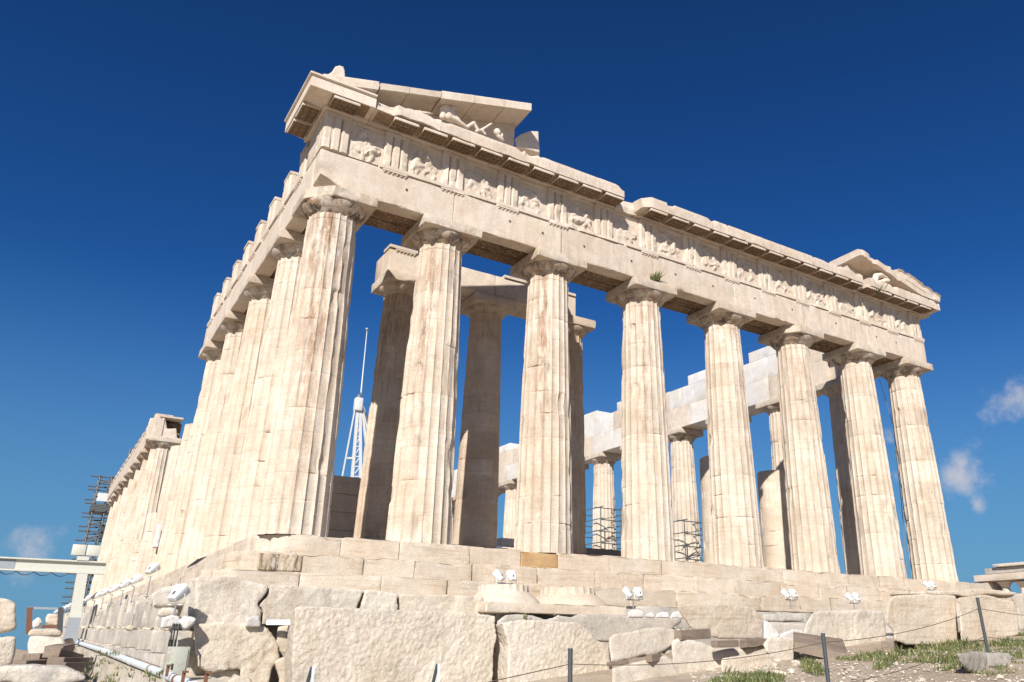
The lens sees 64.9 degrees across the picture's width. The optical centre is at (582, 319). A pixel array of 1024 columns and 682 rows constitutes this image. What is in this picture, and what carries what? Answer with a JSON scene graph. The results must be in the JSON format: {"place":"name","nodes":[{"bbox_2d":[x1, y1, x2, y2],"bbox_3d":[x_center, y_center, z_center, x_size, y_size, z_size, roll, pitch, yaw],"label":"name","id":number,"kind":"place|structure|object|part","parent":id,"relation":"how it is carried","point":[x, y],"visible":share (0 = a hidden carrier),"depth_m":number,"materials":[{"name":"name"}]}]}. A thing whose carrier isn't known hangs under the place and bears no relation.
{"place":"outdoors","nodes":[
{"label":"outdoors","id":0,"kind":"place"},
{"bbox_2d":[208,669,239,680],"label":"stone block","id":1,"kind":"object","parent":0,"point":[226,675],"depth_m":16.21,"materials":[{"name":"stone"}]},
{"bbox_2d":[0,0,1023,650],"label":"sky","id":2,"kind":"structure","parent":0,"point":[144,144],"materials":[{"name":"blue"}]},
{"bbox_2d":[13,636,1023,681],"bbox_3d":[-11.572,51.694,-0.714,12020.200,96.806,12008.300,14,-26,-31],"label":"ground","id":3,"kind":"structure","parent":0,"point":[959,675],"depth_m":15.04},
{"bbox_2d":[0,636,15,665],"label":"stone block","id":4,"kind":"object","parent":3,"relation":"on","point":[7,648],"depth_m":10.76,"materials":[{"name":"stone"}]},
{"bbox_2d":[0,598,16,633],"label":"stone block","id":5,"kind":"object","parent":4,"relation":"on","point":[8,623],"depth_m":10.87,"materials":[{"name":"beige stone"}]},
{"bbox_2d":[12,659,46,664],"bbox_3d":[-9.155,5.771,13.392,0.300,0.173,0.702,-4,-23,10],"label":"timber","id":6,"kind":"object","parent":3,"relation":"on","point":[36,661],"visible":0.26,"depth_m":13.16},
{"bbox_2d":[22,653,43,659],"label":"timber","id":7,"kind":"object","parent":6,"relation":"on","point":[31,656],"visible":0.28,"depth_m":13.59,"materials":[{"name":"wood"}]},
{"bbox_2d":[44,644,74,651],"bbox_3d":[-9.215,5.813,14.111,0.300,0.199,0.548,5,-23,-11],"label":"timber","id":8,"kind":"object","parent":7,"relation":"on","point":[70,647],"visible":0.49,"depth_m":14.04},
{"bbox_2d":[42,648,83,658],"bbox_3d":[-8.940,5.797,13.796,0.300,0.270,0.662,-2,-22,4],"label":"timber","id":9,"kind":"object","parent":6,"relation":"on","point":[54,652],"visible":0.6,"depth_m":13.55,"materials":[{"name":"wood"}]},
{"bbox_2d":[32,617,41,627],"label":"stone block","id":10,"kind":"object","parent":3,"relation":"on","point":[36,622],"depth_m":24.04,"materials":[{"name":"white stone"}]},
{"bbox_2d":[26,607,63,633],"bbox_3d":[-15.950,8.921,23.764,1.049,0.761,0.140,14,-26,-31],"label":"rusty frame","id":11,"kind":"object","parent":3,"relation":"on","point":[59,626],"visible":0.89,"depth_m":23.78,"materials":[{"name":"metal"}]},
{"bbox_2d":[28,629,61,636],"bbox_3d":[-15.127,8.821,22.556,0.808,0.214,1.153,14,-26,-31],"label":"stone block","id":12,"kind":"object","parent":3,"relation":"on","point":[47,632],"depth_m":22.12,"materials":[{"name":"stone"}]},
{"bbox_2d":[28,636,64,653],"bbox_3d":[-13.655,8.313,20.360,0.811,0.512,1.869,14,-26,-31],"label":"stone block","id":13,"kind":"object","parent":3,"relation":"on","point":[37,644],"depth_m":19.60,"materials":[{"name":"stone"}]},
{"bbox_2d":[45,614,57,624],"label":"stone block","id":14,"kind":"object","parent":3,"relation":"on","point":[50,619],"depth_m":24.66,"materials":[{"name":"stone"}]},
{"bbox_2d":[0,544,106,643],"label":"gantry crane","id":15,"kind":"object","parent":3,"relation":"on","point":[81,566],"visible":1,"depth_m":33.67,"materials":[{"name":"grey paint"}]},
{"bbox_2d":[47,662,85,671],"bbox_3d":[-8.566,5.771,13.298,0.300,0.166,0.598,0,-22,-1],"label":"timber","id":16,"kind":"object","parent":3,"relation":"on","point":[79,666],"visible":0.56,"depth_m":13.27,"materials":[{"name":"wood"}]},
{"bbox_2d":[46,657,89,666],"bbox_3d":[-8.659,5.770,13.490,0.300,0.170,0.647,-2,-22,5],"label":"timber","id":17,"kind":"object","parent":16,"relation":"on","point":[68,659],"visible":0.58,"depth_m":13.32,"materials":[{"name":"wood"}]},
{"bbox_2d":[64,638,74,648],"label":"stone block","id":18,"kind":"structure","parent":3,"relation":"on","point":[69,640],"depth_m":25.57,"materials":[{"name":"stone"}]},
{"bbox_2d":[61,449,130,612],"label":"scaffold","id":19,"kind":"object","parent":3,"relation":"on","point":[102,509],"visible":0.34,"depth_m":79.18,"materials":[{"name":"grey metal"}]},
{"bbox_2d":[74,644,228,681],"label":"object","id":20,"kind":"structure","parent":3,"relation":"on","point":[105,669],"depth_m":21.04,"materials":[{"name":"soil"}]},
{"bbox_2d":[76,640,196,681],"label":"water pipe","id":21,"kind":"object","parent":20,"relation":"on","point":[171,677],"visible":0.78,"depth_m":17.79,"materials":[{"name":"paint"}]},
{"bbox_2d":[165,664,171,676],"bbox_3d":[-7.271,6.163,14.068,0.050,0.195,0.280,14,-26,-31],"label":"iron bracket","id":22,"kind":"object","parent":20,"relation":"attached to","point":[167,669],"visible":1,"depth_m":14.13,"materials":[{"name":"metal"}]},
{"bbox_2d":[161,615,179,628],"bbox_3d":[-8.050,5.921,15.688,0.398,0.246,0.426,14,-26,-31],"label":"white stone","id":23,"kind":"object","parent":20,"relation":"on","point":[168,621],"visible":0.83,"depth_m":15.51,"materials":[{"name":"stone"}]},
{"bbox_2d":[167,584,189,615],"bbox_3d":[-8.068,5.594,15.936,0.352,0.648,0.375,-5,-23,13],"label":"floodlight","id":24,"kind":"object","parent":23,"relation":"on","point":[179,592],"visible":0.97,"depth_m":15.91,"materials":[{"name":"metal"}]},
{"bbox_2d":[168,623,180,646],"bbox_3d":[-7.874,6.298,15.385,0.152,0.926,0.553,9,-24,-21],"label":"cable bundle","id":25,"kind":"object","parent":20,"relation":"hanging from","point":[171,641],"visible":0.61,"depth_m":15.26,"materials":[{"name":"black plastic"}]},
{"bbox_2d":[160,647,189,680],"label":"electric cabinet","id":26,"kind":"object","parent":20,"relation":"attached to","point":[176,658],"visible":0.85,"depth_m":14.90,"materials":[{"name":"metal"}]},
{"bbox_3d":[-7.515,6.480,14.844,0.284,0.701,0.034,14,-26,-31],"label":"door","id":27,"kind":"part","parent":26,"relation":"part of","materials":[{"name":"paint"}]},
{"bbox_2d":[181,671,188,681],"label":"iron bracket","id":28,"kind":"object","parent":20,"relation":"attached to","point":[183,676],"visible":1,"depth_m":12.79,"materials":[{"name":"metal"}]},
{"bbox_2d":[180,616,195,628],"bbox_3d":[-7.809,5.986,15.826,0.294,0.250,0.440,10,-24,-24],"label":"white stone","id":29,"kind":"object","parent":20,"relation":"on","point":[186,622],"visible":0.97,"depth_m":15.66,"materials":[{"name":"stone"}]},
{"bbox_2d":[203,671,212,681],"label":"iron bracket","id":30,"kind":"object","parent":20,"relation":"attached to","point":[207,673],"visible":1,"depth_m":11.39,"materials":[{"name":"metal"}]},
{"bbox_2d":[194,621,279,681],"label":"stone block","id":31,"kind":"structure","parent":3,"relation":"on","point":[252,653],"depth_m":16.32,"materials":[{"name":"stone"}]},
{"bbox_2d":[245,616,260,627],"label":"stone block","id":32,"kind":"object","parent":31,"relation":"on","point":[253,621],"depth_m":16.52,"materials":[{"name":"white stone"}]},
{"bbox_2d":[229,676,251,681],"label":"stone block","id":33,"kind":"structure","parent":3,"relation":"on","point":[240,679],"depth_m":15.74,"materials":[{"name":"stone"}]},
{"bbox_2d":[274,657,284,681],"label":"stone block","id":34,"kind":"structure","parent":3,"relation":"on","point":[279,663],"depth_m":16.17,"materials":[{"name":"stone"}]},
{"bbox_2d":[276,625,286,652],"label":"stone block","id":35,"kind":"structure","parent":34,"relation":"on","point":[281,640],"depth_m":16.27,"materials":[{"name":"stone"}]},
{"bbox_2d":[306,666,314,681],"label":"steel strut","id":36,"kind":"object","parent":3,"relation":"on","point":[311,673],"visible":1,"depth_m":13.46,"materials":[{"name":"paint"}]},
{"bbox_2d":[284,606,495,681],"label":"stone block","id":37,"kind":"structure","parent":3,"relation":"on","point":[333,644],"depth_m":16.41,"materials":[{"name":"stone"}]},
{"bbox_2d":[266,620,289,624],"bbox_3d":[-6.014,6.086,16.112,0.647,0.105,0.050,6,-23,-14],"label":"steel rail","id":38,"kind":"object","parent":37,"relation":"attached to","point":[277,622],"visible":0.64,"depth_m":16.06,"materials":[{"name":"metal"}]},
{"bbox_2d":[432,664,439,681],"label":"steel strut","id":39,"kind":"object","parent":3,"relation":"on","point":[437,671],"visible":1,"depth_m":14.63,"materials":[{"name":"paint"}]},
{"bbox_2d":[46,66,1023,681],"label":"ancient temple","id":40,"kind":"structure","parent":3,"relation":"on","point":[252,500],"depth_m":29.49,"materials":[{"name":"stone"}]},
{"bbox_2d":[83,595,90,612],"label":"floodlight","id":41,"kind":"object","parent":40,"relation":"on","point":[87,597],"visible":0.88,"depth_m":38.32,"materials":[{"name":"metal"}]},
{"bbox_2d":[91,592,99,611],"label":"floodlight","id":42,"kind":"object","parent":40,"relation":"attached to","point":[95,595],"visible":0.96,"depth_m":34.41,"materials":[{"name":"metal"}]},
{"bbox_2d":[99,588,108,609],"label":"floodlight","id":43,"kind":"object","parent":40,"relation":"on","point":[104,592],"visible":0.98,"depth_m":31.33,"materials":[{"name":"metal"}]},
{"bbox_2d":[108,584,118,607],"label":"floodlight","id":44,"kind":"object","parent":40,"relation":"on","point":[114,587],"visible":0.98,"depth_m":28.61,"materials":[{"name":"metal"}]},
{"bbox_2d":[118,579,130,605],"bbox_3d":[-14.854,8.811,25.901,0.315,0.825,0.340,-12,-25,26],"label":"floodlight","id":45,"kind":"object","parent":40,"relation":"on","point":[124,583],"visible":0.99,"depth_m":25.90,"materials":[{"name":"metal"}]},
{"bbox_2d":[129,574,143,602],"bbox_3d":[-13.188,7.906,23.575,0.315,0.825,0.340,-15,-27,32],"label":"floodlight","id":46,"kind":"object","parent":40,"relation":"on","point":[136,578],"visible":1,"depth_m":23.57,"materials":[{"name":"metal"}]},
{"bbox_2d":[126,655,159,667],"bbox_3d":[-10.072,7.861,18.435,0.220,0.208,5.801,14,-26,-31],"label":"board","id":47,"kind":"object","parent":40,"relation":"on","point":[144,661],"visible":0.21,"depth_m":17.84,"materials":[{"name":"wood"}]},
{"bbox_2d":[144,563,160,598],"bbox_3d":[-11.359,6.851,21.042,0.316,0.905,0.340,-5,-23,13],"label":"floodlight","id":48,"kind":"object","parent":40,"relation":"on","point":[152,568],"visible":1,"depth_m":21.05,"materials":[{"name":"metal"}]},
{"bbox_2d":[157,607,178,616],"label":"stone block","id":49,"kind":"object","parent":40,"relation":"on","point":[165,612],"depth_m":16.08,"materials":[{"name":"stone"}]},
{"bbox_2d":[151,581,191,608],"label":"stone block","id":50,"kind":"structure","parent":40,"relation":"on","point":[159,598],"depth_m":16.57,"materials":[{"name":"stone"}]},
{"bbox_2d":[187,556,205,567],"bbox_3d":[-11.108,6.973,23.116,0.146,0.201,2.406,14,-26,-31],"label":"wire","id":51,"kind":"object","parent":40,"relation":"on","point":[196,561],"visible":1,"depth_m":23.05,"materials":[{"name":"plastic"}]},
{"bbox_2d":[342,328,368,477],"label":"derrick crane","id":52,"kind":"object","parent":40,"relation":"on","point":[361,420],"visible":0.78,"depth_m":53.61,"materials":[{"name":"white paint"}]},
{"bbox_2d":[415,110,433,114],"bbox_3d":[-5.404,-6.994,27.183,0.723,0.320,0.145,14,-26,-31],"label":"animal carving","id":53,"kind":"object","parent":40,"relation":"on","point":[426,113],"visible":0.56,"depth_m":27.17,"materials":[{"name":"stone"}]},
{"bbox_2d":[439,104,492,134],"bbox_3d":[-4.085,-7.090,28.170,2.041,0.915,0.338,14,-26,-31],"label":"reclining statue","id":54,"kind":"object","parent":40,"relation":"on","point":[447,113],"visible":0.99,"depth_m":27.77,"materials":[{"name":"stone"}]},
{"bbox_2d":[494,128,503,140],"bbox_3d":[-3.003,-6.636,28.767,0.410,0.423,0.260,14,-26,-31],"label":"carved head","id":55,"kind":"object","parent":40,"relation":"on","point":[498,134],"visible":1,"depth_m":28.68},
{"bbox_2d":[497,538,513,547],"bbox_3d":[-3.145,9.488,34.058,0.950,0.320,0.400,14,-26,-31],"label":"white crate","id":56,"kind":"object","parent":40,"relation":"on","point":[505,542],"visible":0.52,"depth_m":33.83,"materials":[{"name":"paint"}]},
{"bbox_2d":[585,506,621,548],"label":"scaffold","id":57,"kind":"object","parent":40,"relation":"on","point":[601,542],"visible":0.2,"depth_m":55.61,"materials":[{"name":"metal"}]},
{"bbox_2d":[621,586,642,608],"bbox_3d":[1.425,8.013,22.914,0.710,0.706,0.349,14,-26,-31],"label":"twin floodlight","id":58,"kind":"object","parent":40,"relation":"on","point":[636,591],"visible":0.98,"depth_m":22.93,"materials":[{"name":"metal"}]},
{"bbox_2d":[650,270,664,281],"bbox_3d":[2.840,-1.673,31.353,0.963,0.372,0.955,14,-26,-31],"label":"weed","id":59,"kind":"object","parent":40,"relation":"on","point":[657,277],"visible":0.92,"depth_m":31.19,"materials":[{"name":"green plant"}]},
{"bbox_2d":[673,519,702,560],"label":"scaffold","id":60,"kind":"object","parent":40,"relation":"on","point":[685,546],"visible":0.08,"depth_m":48.07,"materials":[{"name":"metal"}]},
{"bbox_2d":[780,588,797,608],"bbox_3d":[6.818,9.211,26.441,0.710,0.636,0.349,14,-26,-31],"label":"twin floodlight","id":61,"kind":"object","parent":40,"relation":"on","point":[790,593],"visible":1,"depth_m":26.43,"materials":[{"name":"metal"}]},
{"bbox_2d":[844,592,860,609],"bbox_3d":[9.417,9.825,27.933,0.710,0.596,0.349,14,-26,-31],"label":"twin floodlight","id":62,"kind":"object","parent":40,"relation":"on","point":[854,597],"visible":0.98,"depth_m":27.92,"materials":[{"name":"metal"}]},
{"bbox_2d":[872,272,889,282],"bbox_3d":[14.656,-1.933,39.403,1.438,0.959,0.322,14,-26,-31],"label":"animal carving","id":63,"kind":"object","parent":40,"relation":"on","point":[882,275],"visible":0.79,"depth_m":39.34,"materials":[{"name":"stone"}]},
{"bbox_2d":[876,282,889,292],"bbox_3d":[14.332,-1.491,38.650,0.960,0.303,0.831,-6,-23,15],"label":"weed","id":64,"kind":"object","parent":40,"relation":"on","point":[881,289],"visible":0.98,"depth_m":38.48,"materials":[{"name":"green plant"}]},
{"bbox_2d":[879,379,907,576],"bbox_3d":[15.228,7.559,39.108,0.832,9.506,0.259,20,-30,-40],"label":"earth cable","id":65,"kind":"object","parent":40,"relation":"hanging from","point":[899,482],"visible":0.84,"depth_m":39.00,"materials":[{"name":"metal"}]},
{"bbox_2d":[922,580,936,590],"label":"twin floodlight","id":66,"kind":"object","parent":40,"relation":"on","point":[930,583],"visible":0.96,"depth_m":30.80,"materials":[{"name":"metal"}]},
{"bbox_2d":[81,625,1018,681],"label":"rubble","id":67,"kind":"object","parent":3,"relation":"on","point":[791,671],"visible":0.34,"depth_m":15.93,"materials":[{"name":"stone"}]},
{"bbox_2d":[492,619,609,681],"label":"stone block","id":68,"kind":"structure","parent":3,"relation":"on","point":[524,646],"depth_m":18.05,"materials":[{"name":"stone"}]},
{"bbox_2d":[81,631,1023,681],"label":"grass","id":69,"kind":"structure","parent":3,"relation":"on","point":[885,659],"depth_m":15.26,"materials":[{"name":"green plant"}]},
{"bbox_2d":[89,632,1021,681],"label":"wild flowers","id":70,"kind":"object","parent":3,"relation":"on","point":[813,664],"visible":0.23,"depth_m":14.56,"materials":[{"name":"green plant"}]},
{"bbox_2d":[568,648,572,681],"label":"rope post","id":71,"kind":"object","parent":3,"relation":"on","point":[570,665],"visible":1,"depth_m":8.80,"materials":[{"name":"metal"}]},
{"bbox_2d":[497,614,680,640],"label":"stone block","id":72,"kind":"structure","parent":3,"relation":"on","point":[602,627],"depth_m":20.85,"materials":[{"name":"beige stone"}]},
{"bbox_2d":[473,584,555,614],"bbox_3d":[-2.078,7.344,20.984,2.049,0.720,2.048,14,-26,-31],"label":"upturned capital","id":73,"kind":"object","parent":72,"relation":"on","point":[508,599],"visible":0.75,"depth_m":20.32,"materials":[{"name":"stone"}]},
{"bbox_2d":[492,569,516,583],"bbox_3d":[-2.070,6.922,21.229,0.710,0.576,0.349,14,-26,-31],"label":"twin floodlight","id":74,"kind":"object","parent":73,"relation":"on","point":[509,574],"visible":0.94,"depth_m":21.22,"materials":[{"name":"metal"}]},
{"bbox_2d":[536,587,625,615],"bbox_3d":[-0.416,7.842,22.179,2.359,0.753,2.355,14,-26,-31],"label":"upturned capital","id":75,"kind":"object","parent":72,"relation":"on","point":[570,601],"visible":0.57,"depth_m":21.43,"materials":[{"name":"stone"}]},
{"bbox_2d":[627,610,643,617],"bbox_3d":[1.367,7.579,20.633,0.742,0.208,0.328,14,-26,-31],"label":"white stone","id":76,"kind":"object","parent":3,"relation":"on","point":[635,613],"visible":1,"depth_m":20.45,"materials":[{"name":"stone"}]},
{"bbox_2d":[612,655,678,681],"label":"stone block","id":77,"kind":"structure","parent":3,"relation":"on","point":[635,671],"depth_m":15.79,"materials":[{"name":"beige stone"}]},
{"bbox_2d":[607,660,628,665],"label":"timber","id":78,"kind":"object","parent":77,"relation":"on","point":[621,662],"visible":0.91,"depth_m":15.74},
{"bbox_2d":[646,654,661,661],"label":"timber","id":79,"kind":"object","parent":77,"relation":"on","point":[652,657],"visible":1,"depth_m":15.91,"materials":[{"name":"wood"}]},
{"bbox_2d":[646,612,654,617],"bbox_3d":[1.761,7.699,20.870,0.235,0.131,0.578,-3,-22,6],"label":"white stone","id":80,"kind":"object","parent":3,"relation":"on","point":[650,615],"visible":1,"depth_m":20.71,"materials":[{"name":"stone"}]},
{"bbox_2d":[656,612,669,617],"bbox_3d":[2.114,7.779,21.090,0.691,0.162,0.326,14,-26,-31],"label":"white stone","id":81,"kind":"object","parent":3,"relation":"on","point":[662,615],"visible":1,"depth_m":20.91,"materials":[{"name":"stone"}]},
{"bbox_2d":[670,611,683,618],"bbox_3d":[2.562,7.880,21.375,0.811,0.181,0.330,14,-26,-31],"label":"white stone","id":82,"kind":"object","parent":3,"relation":"on","point":[677,614],"visible":0.62,"depth_m":21.15,"materials":[{"name":"stone"}]},
{"bbox_2d":[671,638,766,673],"bbox_3d":[3.211,7.577,17.576,3.795,1.070,0.798,14,-26,-31],"label":"stone block","id":83,"kind":"object","parent":3,"relation":"on","point":[684,651],"depth_m":16.78,"materials":[{"name":"beige stone"}]},
{"bbox_2d":[674,629,710,639],"bbox_3d":[2.343,6.698,17.047,0.170,0.245,1.096,-19,-29,39],"label":"timber","id":84,"kind":"object","parent":83,"relation":"on","point":[691,634],"visible":1,"depth_m":16.91,"materials":[{"name":"wood"}]},
{"bbox_2d":[678,603,762,638],"bbox_3d":[3.123,6.876,18.223,3.101,0.742,0.840,14,-26,-31],"label":"stone block","id":85,"kind":"object","parent":83,"relation":"on","point":[731,621],"depth_m":17.80,"materials":[{"name":"brown stone"}]},
{"bbox_2d":[711,640,738,646],"bbox_3d":[3.006,6.840,16.915,0.725,0.149,0.160,19,-29,-38],"label":"timber","id":86,"kind":"object","parent":83,"relation":"on","point":[725,643],"visible":1,"depth_m":16.80,"materials":[{"name":"wood"}]},
{"bbox_2d":[739,638,765,646],"bbox_3d":[3.739,7.088,17.602,0.725,0.177,0.180,19,-29,-38],"label":"timber","id":87,"kind":"object","parent":83,"relation":"on","point":[751,642],"visible":0.88,"depth_m":17.46,"materials":[{"name":"wood"}]},
{"bbox_2d":[764,621,779,638],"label":"stone block","id":88,"kind":"structure","parent":83,"relation":"on","point":[769,629],"depth_m":18.84,"materials":[{"name":"white stone"}]},
{"bbox_2d":[721,653,773,672],"bbox_3d":[3.382,7.191,16.482,1.904,0.631,0.481,14,-26,-31],"label":"stone block","id":89,"kind":"object","parent":3,"relation":"on","point":[750,662],"depth_m":16.24,"materials":[{"name":"brown stone"}]},
{"bbox_2d":[763,636,799,661],"bbox_3d":[4.355,7.228,17.453,1.584,0.599,0.498,14,-26,-31],"label":"stone block","id":90,"kind":"object","parent":3,"relation":"on","point":[771,644],"depth_m":17.15,"materials":[{"name":"beige stone"}]},
{"bbox_2d":[769,622,805,636],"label":"stone block","id":91,"kind":"structure","parent":3,"relation":"on","point":[780,628],"depth_m":22.11,"materials":[{"name":"stone"}]},
{"bbox_2d":[763,614,803,621],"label":"stone block","id":92,"kind":"structure","parent":91,"relation":"on","point":[783,617],"depth_m":22.40,"materials":[{"name":"stone"}]},
{"bbox_2d":[780,629,803,637],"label":"stone block","id":93,"kind":"structure","parent":3,"relation":"on","point":[789,634],"depth_m":19.02,"materials":[{"name":"white stone"}]},
{"bbox_2d":[793,632,847,658],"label":"wooden platform","id":94,"kind":"structure","parent":3,"relation":"on","point":[835,649],"depth_m":17.04,"materials":[{"name":"brown wood"}]},
{"bbox_2d":[821,633,829,681],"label":"rope post","id":95,"kind":"object","parent":3,"relation":"on","point":[824,648],"visible":1,"depth_m":10.41,"materials":[{"name":"metal"}]},
{"bbox_2d":[803,609,885,645],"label":"stone block","id":96,"kind":"structure","parent":3,"relation":"on","point":[852,625],"depth_m":19.36,"materials":[{"name":"stone"}]},
{"bbox_2d":[692,650,1023,681],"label":"gravel","id":97,"kind":"structure","parent":3,"relation":"on","point":[903,672],"depth_m":13.70,"materials":[{"name":"beige gravel"}]},
{"bbox_2d":[881,641,901,652],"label":"stone block","id":98,"kind":"structure","parent":3,"relation":"on","point":[887,645],"depth_m":16.70,"materials":[{"name":"stone"}]},
{"bbox_2d":[886,594,958,644],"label":"stone block","id":99,"kind":"structure","parent":3,"relation":"on","point":[908,612],"depth_m":17.43,"materials":[{"name":"brown stone"}]},
{"bbox_2d":[887,589,1015,598],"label":"stone block","id":100,"kind":"structure","parent":99,"relation":"on","point":[957,594],"depth_m":18.76,"materials":[{"name":"stone"}]},
{"bbox_2d":[957,651,1013,672],"bbox_3d":[6.566,5.601,13.043,1.884,0.383,0.353,14,-26,-31],"label":"stone block","id":101,"kind":"object","parent":3,"relation":"on","point":[973,661],"depth_m":12.69,"materials":[{"name":"stone"}]},
{"bbox_2d":[959,595,1018,641],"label":"stone block","id":102,"kind":"structure","parent":3,"relation":"on","point":[998,623],"depth_m":18.10,"materials":[{"name":"brown stone"}]},
{"bbox_2d":[976,598,1010,665],"bbox_3d":[6.639,5.293,13.301,0.663,1.281,0.471,14,-26,-31],"label":"rope post","id":103,"kind":"object","parent":3,"relation":"on","point":[992,658],"visible":0.49,"depth_m":13.11,"materials":[{"name":"metal"}]},
{"bbox_2d":[489,608,1023,681],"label":"rope","id":104,"kind":"object","parent":103,"relation":"attached to","point":[739,657],"visible":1,"depth_m":9.80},
{"bbox_2d":[852,636,1023,681],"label":"rope","id":105,"kind":"object","parent":103,"relation":"attached to","point":[931,660],"visible":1,"depth_m":12.01,"materials":[{"name":"fabric"}]},
{"bbox_2d":[969,562,1023,600],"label":"stone block","id":106,"kind":"structure","parent":3,"relation":"on","point":[1003,576],"depth_m":80.59,"materials":[{"name":"stone"}]},
{"bbox_2d":[1011,594,1023,629],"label":"stone block","id":107,"kind":"structure","parent":3,"relation":"on","point":[1018,600],"depth_m":21.46,"materials":[{"name":"stone"}]},
{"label":"stone block","id":108,"kind":"object","parent":3,"relation":"on","visible":0},
{"bbox_2d":[0,664,84,681],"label":"stone block","id":109,"kind":"object","parent":108,"relation":"on","point":[33,673],"depth_m":6.98,"materials":[{"name":"beige stone"}]},
{"bbox_2d":[609,626,674,661],"bbox_3d":[1.275,6.778,16.750,2.248,0.678,0.750,14,-26,-31],"label":"stone block","id":110,"kind":"object","parent":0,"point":[637,643],"depth_m":16.30,"materials":[{"name":"beige stone"}]}
]}

